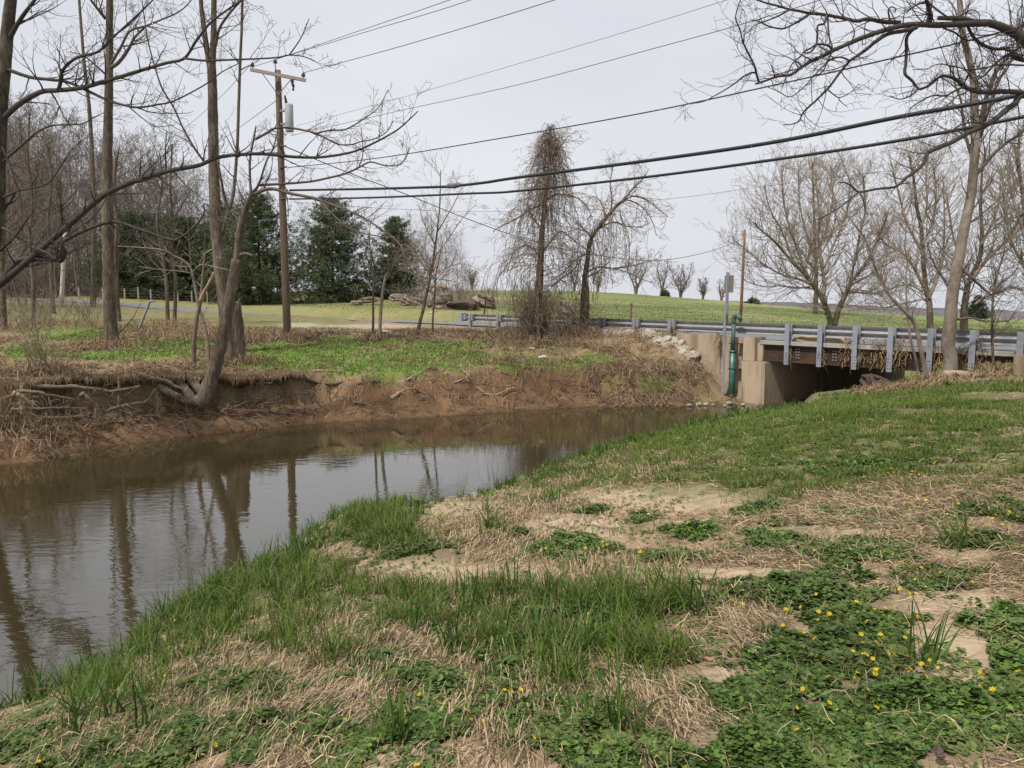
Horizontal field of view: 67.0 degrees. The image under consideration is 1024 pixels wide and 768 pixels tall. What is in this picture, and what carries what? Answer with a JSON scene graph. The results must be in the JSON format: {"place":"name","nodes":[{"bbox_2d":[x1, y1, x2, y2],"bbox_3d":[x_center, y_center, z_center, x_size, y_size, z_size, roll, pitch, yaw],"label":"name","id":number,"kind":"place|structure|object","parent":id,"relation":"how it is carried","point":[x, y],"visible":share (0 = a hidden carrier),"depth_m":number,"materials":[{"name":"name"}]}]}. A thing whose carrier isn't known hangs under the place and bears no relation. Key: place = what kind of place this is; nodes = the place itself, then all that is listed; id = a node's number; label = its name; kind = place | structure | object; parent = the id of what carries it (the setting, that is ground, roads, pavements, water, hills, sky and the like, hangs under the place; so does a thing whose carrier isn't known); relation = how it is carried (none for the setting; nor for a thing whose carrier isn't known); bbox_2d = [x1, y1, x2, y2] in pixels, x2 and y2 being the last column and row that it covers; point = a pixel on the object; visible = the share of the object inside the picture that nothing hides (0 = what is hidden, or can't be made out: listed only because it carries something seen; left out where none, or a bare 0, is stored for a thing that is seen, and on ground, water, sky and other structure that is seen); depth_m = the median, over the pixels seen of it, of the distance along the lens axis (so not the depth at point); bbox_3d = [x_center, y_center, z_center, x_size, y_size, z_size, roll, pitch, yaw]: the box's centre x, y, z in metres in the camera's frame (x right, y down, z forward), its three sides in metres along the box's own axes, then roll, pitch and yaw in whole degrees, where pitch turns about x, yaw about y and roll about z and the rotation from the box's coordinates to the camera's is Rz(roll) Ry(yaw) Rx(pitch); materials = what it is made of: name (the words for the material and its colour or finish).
{"place":"outdoors","nodes":[
{"label":"outdoors","id":0,"kind":"place"},
{"bbox_2d":[0,398,806,707],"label":"water","id":1,"kind":"structure","parent":0,"point":[96,544],"depth_m":16.48,"materials":[{"name":"brown liquid"}]},
{"bbox_2d":[6,297,1015,350],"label":"road","id":2,"kind":"structure","parent":0,"point":[924,344],"depth_m":38.27,"materials":[{"name":"asphalt"}]},
{"bbox_2d":[0,296,1023,767],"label":"grass","id":3,"kind":"structure","parent":0,"point":[388,518],"depth_m":6.51,"materials":[{"name":"plant"}]},
{"bbox_2d":[0,290,1023,767],"bbox_3d":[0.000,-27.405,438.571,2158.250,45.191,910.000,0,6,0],"label":"ground","id":4,"kind":"structure","parent":0,"point":[318,316],"depth_m":23.49,"materials":[{"name":"soil"}]},
{"bbox_2d":[1,374,39,416],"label":"root","id":5,"kind":"object","parent":4,"relation":"on","point":[21,396],"visible":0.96,"depth_m":20.23,"materials":[{"name":"brown wood"}]},
{"bbox_2d":[5,112,55,287],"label":"bare tree","id":6,"kind":"object","parent":4,"relation":"on","point":[14,185],"visible":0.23,"depth_m":63.77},
{"bbox_2d":[0,121,63,329],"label":"bare tree","id":7,"kind":"object","parent":4,"relation":"on","point":[3,309],"visible":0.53,"depth_m":35.64,"materials":[{"name":"brown plant"}]},
{"bbox_2d":[5,115,61,309],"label":"bare tree","id":8,"kind":"object","parent":4,"relation":"on","point":[8,225],"visible":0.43,"depth_m":60.66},
{"bbox_2d":[5,136,66,296],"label":"bare tree","id":9,"kind":"object","parent":4,"relation":"on","point":[8,286],"visible":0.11,"depth_m":99.59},
{"bbox_2d":[6,94,70,290],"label":"bare tree","id":10,"kind":"object","parent":4,"relation":"on","point":[33,162],"visible":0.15,"depth_m":101.10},
{"bbox_2d":[7,92,73,321],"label":"bare tree","id":11,"kind":"object","parent":4,"relation":"on","point":[33,294],"visible":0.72,"depth_m":43.16,"materials":[{"name":"brown plant"}]},
{"bbox_2d":[0,301,81,371],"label":"shrub","id":12,"kind":"object","parent":4,"relation":"on","point":[40,356],"visible":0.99,"depth_m":23.00,"materials":[{"name":"plant"}]},
{"bbox_2d":[5,125,80,306],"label":"bare tree","id":13,"kind":"object","parent":4,"relation":"on","point":[25,227],"visible":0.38,"depth_m":65.65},
{"bbox_2d":[15,114,77,313],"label":"bare tree","id":14,"kind":"object","parent":4,"relation":"on","point":[51,272],"visible":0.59,"depth_m":54.93,"materials":[{"name":"brown plant"}]},
{"bbox_2d":[6,117,87,294],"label":"bare tree","id":15,"kind":"object","parent":4,"relation":"on","point":[56,184],"visible":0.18,"depth_m":108.10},
{"bbox_2d":[6,96,97,275],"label":"bare tree","id":16,"kind":"object","parent":4,"relation":"on","point":[59,156],"visible":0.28,"depth_m":105.38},
{"bbox_2d":[7,90,97,297],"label":"bare tree","id":17,"kind":"object","parent":4,"relation":"on","point":[55,268],"visible":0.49,"depth_m":95.19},
{"bbox_2d":[5,130,100,303],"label":"bare tree","id":18,"kind":"object","parent":4,"relation":"on","point":[25,275],"visible":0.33,"depth_m":71.05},
{"bbox_2d":[6,116,101,297],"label":"bare tree","id":19,"kind":"object","parent":4,"relation":"on","point":[45,277],"visible":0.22,"depth_m":97.34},
{"bbox_2d":[13,131,101,294],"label":"bare tree","id":20,"kind":"object","parent":4,"relation":"on","point":[62,198],"visible":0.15,"depth_m":109.32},
{"bbox_2d":[59,231,66,302],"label":"utility pole","id":21,"kind":"object","parent":4,"relation":"on","point":[62,278],"visible":0.4,"depth_m":81.16,"materials":[{"name":"grey wood"}]},
{"bbox_2d":[31,106,122,292],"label":"bare tree","id":22,"kind":"object","parent":4,"relation":"on","point":[69,158],"visible":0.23,"depth_m":109.28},
{"bbox_2d":[26,121,145,292],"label":"bare tree","id":23,"kind":"object","parent":4,"relation":"on","point":[79,229],"visible":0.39,"depth_m":96.84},
{"bbox_2d":[55,107,118,291],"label":"bare tree","id":24,"kind":"object","parent":4,"relation":"on","point":[83,120],"visible":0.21,"depth_m":128.91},
{"bbox_2d":[70,0,119,307],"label":"bare tree","id":25,"kind":"object","parent":4,"relation":"on","point":[93,241],"visible":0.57,"depth_m":68.24,"materials":[{"name":"brown plant"}]},
{"bbox_2d":[55,129,135,284],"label":"bare tree","id":26,"kind":"object","parent":4,"relation":"on","point":[90,182],"visible":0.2,"depth_m":108.95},
{"bbox_2d":[61,148,133,264],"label":"bare tree","id":27,"kind":"object","parent":4,"relation":"on","point":[87,193],"visible":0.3,"depth_m":102.78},
{"bbox_2d":[51,129,152,321],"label":"bare tree","id":28,"kind":"object","parent":4,"relation":"on","point":[116,240],"visible":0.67,"depth_m":45.27,"materials":[{"name":"brown plant"}]},
{"bbox_2d":[54,132,150,296],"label":"bare tree","id":29,"kind":"object","parent":4,"relation":"on","point":[100,184],"visible":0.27,"depth_m":96.23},
{"bbox_2d":[68,127,174,253],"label":"bare tree","id":30,"kind":"object","parent":4,"relation":"on","point":[147,185],"visible":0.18,"depth_m":106.92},
{"bbox_2d":[88,137,154,256],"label":"bare tree","id":31,"kind":"object","parent":4,"relation":"on","point":[126,178],"visible":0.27,"depth_m":96.43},
{"bbox_2d":[44,0,202,345],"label":"bare tree","id":32,"kind":"object","parent":4,"relation":"on","point":[110,325],"visible":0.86,"depth_m":28.15,"materials":[{"name":"brown plant"}]},
{"bbox_2d":[69,209,179,298],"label":"pine tree","id":33,"kind":"object","parent":4,"relation":"on","point":[139,221],"visible":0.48,"depth_m":94.04,"materials":[{"name":"green plant"}]},
{"bbox_2d":[78,287,207,302],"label":"wire fence","id":34,"kind":"object","parent":4,"relation":"on","point":[138,296],"visible":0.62,"depth_m":89.37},
{"bbox_2d":[116,147,178,297],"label":"bare tree","id":35,"kind":"object","parent":4,"relation":"on","point":[138,198],"visible":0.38,"depth_m":95.73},
{"bbox_2d":[2,370,305,389],"bbox_3d":[-10.915,0.009,24.558,9.301,1.024,1.402,-5,8,-42],"label":"bank ledge","id":36,"kind":"object","parent":4,"relation":"on","point":[228,382],"visible":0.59,"depth_m":24.34,"materials":[{"name":"soil"}]},
{"bbox_2d":[32,383,140,402],"bbox_3d":[-12.251,0.250,21.705,3.286,0.725,1.006,-2,7,-22],"label":"driftwood branch","id":37,"kind":"object","parent":36,"relation":"on","point":[61,387],"visible":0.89,"depth_m":21.80,"materials":[{"name":"brown wood"}]},
{"bbox_2d":[120,156,195,283],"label":"bare tree","id":38,"kind":"object","parent":4,"relation":"on","point":[157,192],"visible":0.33,"depth_m":96.67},
{"bbox_2d":[134,372,184,394],"bbox_3d":[-10.646,-0.007,23.373,1.404,0.745,0.535,-3,7,-28],"label":"root","id":39,"kind":"object","parent":4,"relation":"on","point":[143,375],"visible":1,"depth_m":23.39,"materials":[{"name":"brown wood"}]},
{"bbox_2d":[113,115,208,322],"bbox_3d":[-19.535,-9.058,43.514,5.281,11.648,4.698,0,6,0],"label":"bare tree","id":40,"kind":"object","parent":4,"relation":"on","point":[167,311],"visible":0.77,"depth_m":43.37,"materials":[{"name":"brown plant"}]},
{"bbox_2d":[118,124,206,221],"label":"bare tree","id":41,"kind":"object","parent":4,"relation":"on","point":[148,149],"visible":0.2,"depth_m":107.35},
{"bbox_2d":[119,129,207,216],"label":"bare tree","id":42,"kind":"object","parent":4,"relation":"on","point":[158,169],"visible":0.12,"depth_m":120.96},
{"bbox_2d":[120,103,207,322],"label":"bare tree","id":43,"kind":"object","parent":4,"relation":"on","point":[171,244],"visible":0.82,"depth_m":43.88,"materials":[{"name":"brown plant"}]},
{"bbox_2d":[130,155,207,267],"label":"bare tree","id":44,"kind":"object","parent":4,"relation":"on","point":[164,193],"visible":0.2,"depth_m":102.58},
{"bbox_2d":[109,215,231,365],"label":"sapling","id":45,"kind":"object","parent":4,"relation":"on","point":[191,273],"visible":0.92,"depth_m":26.54,"materials":[{"name":"brown plant"}]},
{"bbox_2d":[134,167,207,278],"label":"bare tree","id":46,"kind":"object","parent":4,"relation":"on","point":[163,198],"visible":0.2,"depth_m":100.93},
{"bbox_2d":[119,212,229,301],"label":"pine tree","id":47,"kind":"object","parent":4,"relation":"on","point":[194,243],"visible":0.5,"depth_m":93.01,"materials":[{"name":"green plant"}]},
{"bbox_2d":[160,172,209,275],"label":"bare tree","id":48,"kind":"object","parent":4,"relation":"on","point":[191,215],"visible":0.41,"depth_m":96.48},
{"bbox_2d":[112,0,267,352],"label":"bare tree","id":49,"kind":"object","parent":4,"relation":"on","point":[217,230],"visible":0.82,"depth_m":28.49,"materials":[{"name":"brown plant"}]},
{"bbox_2d":[171,166,208,221],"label":"bare tree","id":50,"kind":"object","parent":4,"relation":"on","point":[195,190],"visible":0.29,"depth_m":105.52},
{"bbox_2d":[191,249,216,366],"bbox_3d":[-10.491,-2.456,26.203,1.054,4.201,0.486,1,6,8],"label":"snag","id":51,"kind":"object","parent":4,"relation":"on","point":[195,323],"visible":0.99,"depth_m":26.23,"materials":[{"name":"brown wood"}]},
{"bbox_2d":[0,0,431,293],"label":"bare tree","id":52,"kind":"object","parent":4,"relation":"on","point":[8,30],"visible":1,"depth_m":20.11,"materials":[{"name":"brown plant"}]},
{"bbox_2d":[228,299,245,362],"bbox_3d":[-10.034,-1.844,28.173,0.702,2.528,0.691,0,6,0],"label":"broken stump","id":53,"kind":"object","parent":4,"relation":"on","point":[236,345],"visible":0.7,"depth_m":27.96,"materials":[{"name":"wood"}]},
{"bbox_2d":[161,191,314,304],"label":"pine tree","id":54,"kind":"object","parent":4,"relation":"on","point":[264,275],"visible":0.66,"depth_m":90.32,"materials":[{"name":"green plant"}]},
{"bbox_2d":[250,59,305,333],"bbox_3d":[-9.847,-7.633,33.229,2.260,12.162,0.636,-1,6,-6],"label":"utility pole","id":55,"kind":"object","parent":4,"relation":"on","point":[288,110],"visible":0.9,"depth_m":33.12,"materials":[{"name":"brown wood"}]},
{"bbox_2d":[303,0,553,72],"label":"power line","id":56,"kind":"object","parent":55,"relation":"attached to","point":[437,35],"visible":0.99,"depth_m":25.73,"materials":[{"name":"metal"}]},
{"bbox_2d":[297,0,725,125],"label":"power line","id":57,"kind":"object","parent":55,"relation":"attached to","point":[535,58],"visible":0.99,"depth_m":22.65,"materials":[{"name":"metal"}]},
{"bbox_2d":[286,147,741,260],"bbox_3d":[3.108,-9.773,47.178,37.781,3.787,2.694,-6,8,-43],"label":"service line","id":58,"kind":"object","parent":55,"relation":"attached to","point":[477,222],"visible":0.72,"depth_m":42.85,"materials":[{"name":"rubber"}]},
{"bbox_2d":[291,0,818,135],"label":"power line","id":59,"kind":"object","parent":55,"relation":"attached to","point":[579,68],"visible":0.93,"depth_m":21.56,"materials":[{"name":"metal"}]},
{"bbox_2d":[288,32,998,167],"bbox_3d":[1.038,-7.788,22.746,29.998,0.792,0.152,6,9,45],"label":"cable","id":60,"kind":"object","parent":55,"relation":"attached to","point":[668,107],"visible":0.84,"depth_m":19.86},
{"bbox_2d":[289,94,1015,190],"bbox_3d":[1.129,-6.670,22.802,29.956,1.144,0.185,6,9,44],"label":"cable","id":61,"kind":"object","parent":55,"relation":"attached to","point":[897,117],"visible":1,"depth_m":18.99,"materials":[{"name":"rubber"}]},
{"bbox_2d":[289,115,1023,199],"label":"cable","id":62,"kind":"object","parent":55,"relation":"attached to","point":[790,157],"visible":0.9,"depth_m":19.14,"materials":[{"name":"rubber"}]},
{"bbox_2d":[298,151,1023,211],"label":"service line","id":63,"kind":"object","parent":55,"relation":"attached to","point":[672,198],"visible":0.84,"depth_m":37.78,"materials":[{"name":"rubber"}]},
{"bbox_2d":[149,85,431,416],"bbox_3d":[-6.945,-3.719,23.239,10.942,9.992,2.647,2,6,18],"label":"leaning tree","id":64,"kind":"object","parent":4,"relation":"on","point":[204,390],"visible":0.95,"depth_m":23.41,"materials":[{"name":"brown plant"}]},
{"bbox_2d":[268,193,395,303],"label":"pine tree","id":65,"kind":"object","parent":4,"relation":"on","point":[337,290],"visible":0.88,"depth_m":90.60,"materials":[{"name":"green plant"}]},
{"bbox_2d":[0,236,663,344],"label":"undergrowth","id":66,"kind":"object","parent":4,"relation":"on","point":[70,288],"visible":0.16,"depth_m":58.69,"materials":[{"name":"plant"}]},
{"bbox_2d":[0,342,709,461],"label":"brushwood","id":67,"kind":"object","parent":4,"relation":"on","point":[154,406],"visible":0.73,"depth_m":24.83,"materials":[{"name":"brown wood"}]},
{"bbox_2d":[3,389,82,426],"bbox_3d":[-12.614,0.683,20.837,1.849,1.150,0.903,-3,7,-29],"label":"root","id":68,"kind":"object","parent":67,"relation":"on","point":[58,397],"visible":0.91,"depth_m":20.81,"materials":[{"name":"brown wood"}]},
{"bbox_2d":[12,389,90,423],"bbox_3d":[-12.320,0.663,20.776,1.895,1.101,0.756,-3,7,-23],"label":"root","id":69,"kind":"object","parent":67,"relation":"on","point":[47,408],"visible":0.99,"depth_m":20.81,"materials":[{"name":"brown wood"}]},
{"bbox_2d":[63,391,97,427],"bbox_3d":[-11.984,0.784,21.824,0.893,1.158,0.821,3,7,24],"label":"root","id":70,"kind":"object","parent":67,"relation":"hanging from","point":[87,398],"visible":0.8,"depth_m":21.80,"materials":[{"name":"brown wood"}]},
{"bbox_2d":[95,389,166,423],"bbox_3d":[-11.087,0.662,22.636,1.840,0.914,0.780,-6,8,-43],"label":"root","id":71,"kind":"object","parent":67,"relation":"on","point":[131,404],"visible":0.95,"depth_m":22.69,"materials":[{"name":"brown wood"}]},
{"bbox_2d":[350,223,397,334],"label":"sapling","id":72,"kind":"object","parent":4,"relation":"on","point":[375,281],"visible":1,"depth_m":34.12,"materials":[{"name":"brown plant"}]},
{"bbox_2d":[359,216,431,298],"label":"pine tree","id":73,"kind":"object","parent":4,"relation":"on","point":[401,276],"visible":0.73,"depth_m":94.90,"materials":[{"name":"green plant"}]},
{"bbox_2d":[378,218,421,340],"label":"sapling","id":74,"kind":"object","parent":4,"relation":"on","point":[390,270],"visible":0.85,"depth_m":33.87,"materials":[{"name":"brown plant"}]},
{"bbox_2d":[385,140,490,334],"bbox_3d":[-3.518,-6.572,35.687,3.869,9.169,5.184,-6,9,-45],"label":"young tree","id":75,"kind":"object","parent":4,"relation":"on","point":[429,266],"visible":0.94,"depth_m":35.89,"materials":[{"name":"brown plant"}]},
{"bbox_2d":[426,284,452,307],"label":"boulder","id":76,"kind":"object","parent":4,"relation":"on","point":[442,294],"visible":0.59,"depth_m":66.90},
{"bbox_2d":[442,299,478,310],"bbox_3d":[-4.288,-6.375,63.648,3.113,1.247,2.383,0,6,0],"label":"boulder","id":77,"kind":"object","parent":4,"relation":"on","point":[468,304],"visible":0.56,"depth_m":62.81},
{"bbox_2d":[472,293,495,308],"bbox_3d":[-2.333,-7.047,65.622,2.013,1.297,1.676,0,6,0],"label":"boulder","id":78,"kind":"object","parent":4,"relation":"on","point":[481,301],"visible":0.77,"depth_m":64.97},
{"bbox_2d":[0,390,1023,767],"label":"ground cover","id":79,"kind":"object","parent":4,"relation":"on","point":[760,740],"visible":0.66,"depth_m":3.61,"materials":[{"name":"green plant"}]},
{"bbox_2d":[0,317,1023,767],"bbox_3d":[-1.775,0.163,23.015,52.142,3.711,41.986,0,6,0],"label":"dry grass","id":80,"kind":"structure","parent":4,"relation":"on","point":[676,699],"depth_m":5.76,"materials":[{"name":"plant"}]},
{"bbox_2d":[473,114,607,339],"bbox_3d":[1.467,-7.068,35.222,6.373,10.426,5.390,6,9,45],"label":"vine tree","id":81,"kind":"object","parent":4,"relation":"on","point":[549,151],"visible":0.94,"depth_m":35.13,"materials":[{"name":"brown plant"}]},
{"bbox_2d":[530,147,677,334],"bbox_3d":[4.315,-6.714,36.604,7.208,9.012,3.950,0,6,0],"label":"vine tree","id":82,"kind":"object","parent":4,"relation":"on","point":[599,226],"visible":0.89,"depth_m":36.43,"materials":[{"name":"brown plant"}]},
{"bbox_2d":[621,244,652,293],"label":"bare tree","id":83,"kind":"object","parent":4,"relation":"on","point":[636,286],"visible":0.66,"depth_m":136.66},
{"bbox_2d":[652,254,673,290],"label":"bare tree","id":84,"kind":"object","parent":4,"relation":"on","point":[664,279],"visible":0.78,"depth_m":136.85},
{"bbox_2d":[668,262,695,297],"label":"bare tree","id":85,"kind":"object","parent":4,"relation":"on","point":[681,290],"visible":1,"depth_m":136.79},
{"bbox_2d":[721,272,733,395],"bbox_3d":[8.692,-1.864,31.393,0.176,5.298,0.430,-5,8,-38],"label":"road sign","id":86,"kind":"object","parent":4,"relation":"on","point":[729,284],"visible":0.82,"depth_m":31.31,"materials":[{"name":"metal"}]},
{"bbox_2d":[739,229,745,322],"bbox_3d":[18.044,-8.276,60.478,0.254,7.318,2.257,1,6,12],"label":"field pole","id":87,"kind":"object","parent":4,"relation":"on","point":[741,296],"visible":0.71,"depth_m":60.62,"materials":[{"name":"red wood"}]},
{"bbox_2d":[760,142,863,313],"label":"bare tree","id":88,"kind":"object","parent":4,"relation":"on","point":[801,217],"visible":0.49,"depth_m":89.73,"materials":[{"name":"brown plant"}]},
{"bbox_2d":[695,135,935,325],"bbox_3d":[18.112,-9.120,46.788,13.962,12.684,8.491,0,6,0],"label":"bare tree","id":89,"kind":"object","parent":4,"relation":"on","point":[810,281],"visible":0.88,"depth_m":46.98,"materials":[{"name":"brown plant"}]},
{"bbox_2d":[663,332,1023,403],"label":"road bridge","id":90,"kind":"structure","parent":4,"relation":"on","point":[765,375],"depth_m":31.02,"materials":[{"name":"grey concrete"}]},
{"bbox_2d":[728,313,742,398],"bbox_3d":[9.149,-0.854,31.596,0.468,4.073,0.620,-5,8,-38],"label":"vent pipe","id":91,"kind":"object","parent":90,"relation":"attached to","point":[732,368],"visible":0.98,"depth_m":31.51,"materials":[{"name":"metal"}]},
{"bbox_2d":[457,313,1023,373],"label":"guard rail","id":92,"kind":"object","parent":90,"relation":"attached to","point":[931,336],"visible":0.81,"depth_m":28.66,"materials":[{"name":"metal"}]},
{"bbox_2d":[792,336,850,342],"bbox_3d":[11.767,-1.605,29.796,1.264,0.597,2.530,-5,8,-37],"label":"driftwood log","id":93,"kind":"object","parent":90,"relation":"on","point":[814,339],"visible":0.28,"depth_m":29.25,"materials":[{"name":"brown wood"}]},
{"bbox_2d":[864,338,894,371],"bbox_3d":[12.886,-1.033,27.104,0.617,1.245,1.272,-4,7,-34],"label":"straw bundle","id":94,"kind":"object","parent":90,"relation":"on","point":[878,353],"visible":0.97,"depth_m":27.09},
{"bbox_2d":[884,338,913,374],"bbox_3d":[13.295,-0.993,26.539,0.862,1.498,0.972,0,6,0],"label":"straw bundle","id":95,"kind":"object","parent":90,"relation":"on","point":[898,350],"visible":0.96,"depth_m":26.47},
{"bbox_2d":[673,0,1023,229],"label":"overhanging tree","id":96,"kind":"object","parent":4,"relation":"on","point":[1016,34],"visible":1,"depth_m":11.01,"materials":[{"name":"brown plant"}]},
{"bbox_2d":[825,183,928,377],"bbox_3d":[10.874,-2.960,23.143,3.603,6.092,2.342,0,6,0],"label":"sapling","id":97,"kind":"object","parent":4,"relation":"on","point":[893,300],"visible":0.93,"depth_m":23.10,"materials":[{"name":"brown plant"}]},
{"bbox_2d":[856,193,947,376],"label":"sapling","id":98,"kind":"object","parent":4,"relation":"on","point":[907,307],"visible":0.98,"depth_m":23.88,"materials":[{"name":"brown plant"}]},
{"bbox_2d":[819,118,989,328],"bbox_3d":[24.973,-9.727,49.454,11.258,15.226,7.639,0,6,0],"label":"bare tree","id":99,"kind":"object","parent":4,"relation":"on","point":[924,283],"visible":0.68,"depth_m":49.40,"materials":[{"name":"brown plant"}]},
{"bbox_2d":[892,0,1023,371],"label":"pale tree","id":100,"kind":"object","parent":4,"relation":"on","point":[948,350],"visible":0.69,"depth_m":23.71,"materials":[{"name":"beige plant"}]},
{"bbox_2d":[915,128,1023,329],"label":"bare tree","id":101,"kind":"object","parent":4,"relation":"on","point":[976,268],"visible":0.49,"depth_m":51.35,"materials":[{"name":"brown plant"}]},
{"bbox_2d":[968,294,990,318],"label":"pine tree","id":102,"kind":"object","parent":4,"relation":"on","point":[973,308],"visible":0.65,"depth_m":106.93,"materials":[{"name":"green plant"}]},
{"bbox_2d":[950,216,1023,375],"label":"sapling","id":103,"kind":"object","parent":4,"relation":"on","point":[993,318],"visible":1,"depth_m":21.99,"materials":[{"name":"brown plant"}]},
{"bbox_2d":[961,112,1023,298],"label":"bare tree","id":104,"kind":"object","parent":4,"relation":"on","point":[1017,167],"visible":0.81,"depth_m":49.30,"materials":[{"name":"brown plant"}]},
{"bbox_2d":[0,0,1023,311],"label":"sky","id":105,"kind":"structure","parent":0,"point":[645,81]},
{"bbox_2d":[732,301,1023,318],"bbox_3d":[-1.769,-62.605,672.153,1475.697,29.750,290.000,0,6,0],"label":"hills","id":106,"kind":"structure","parent":0,"point":[938,311],"depth_m":598.23,"materials":[{"name":"plant"}]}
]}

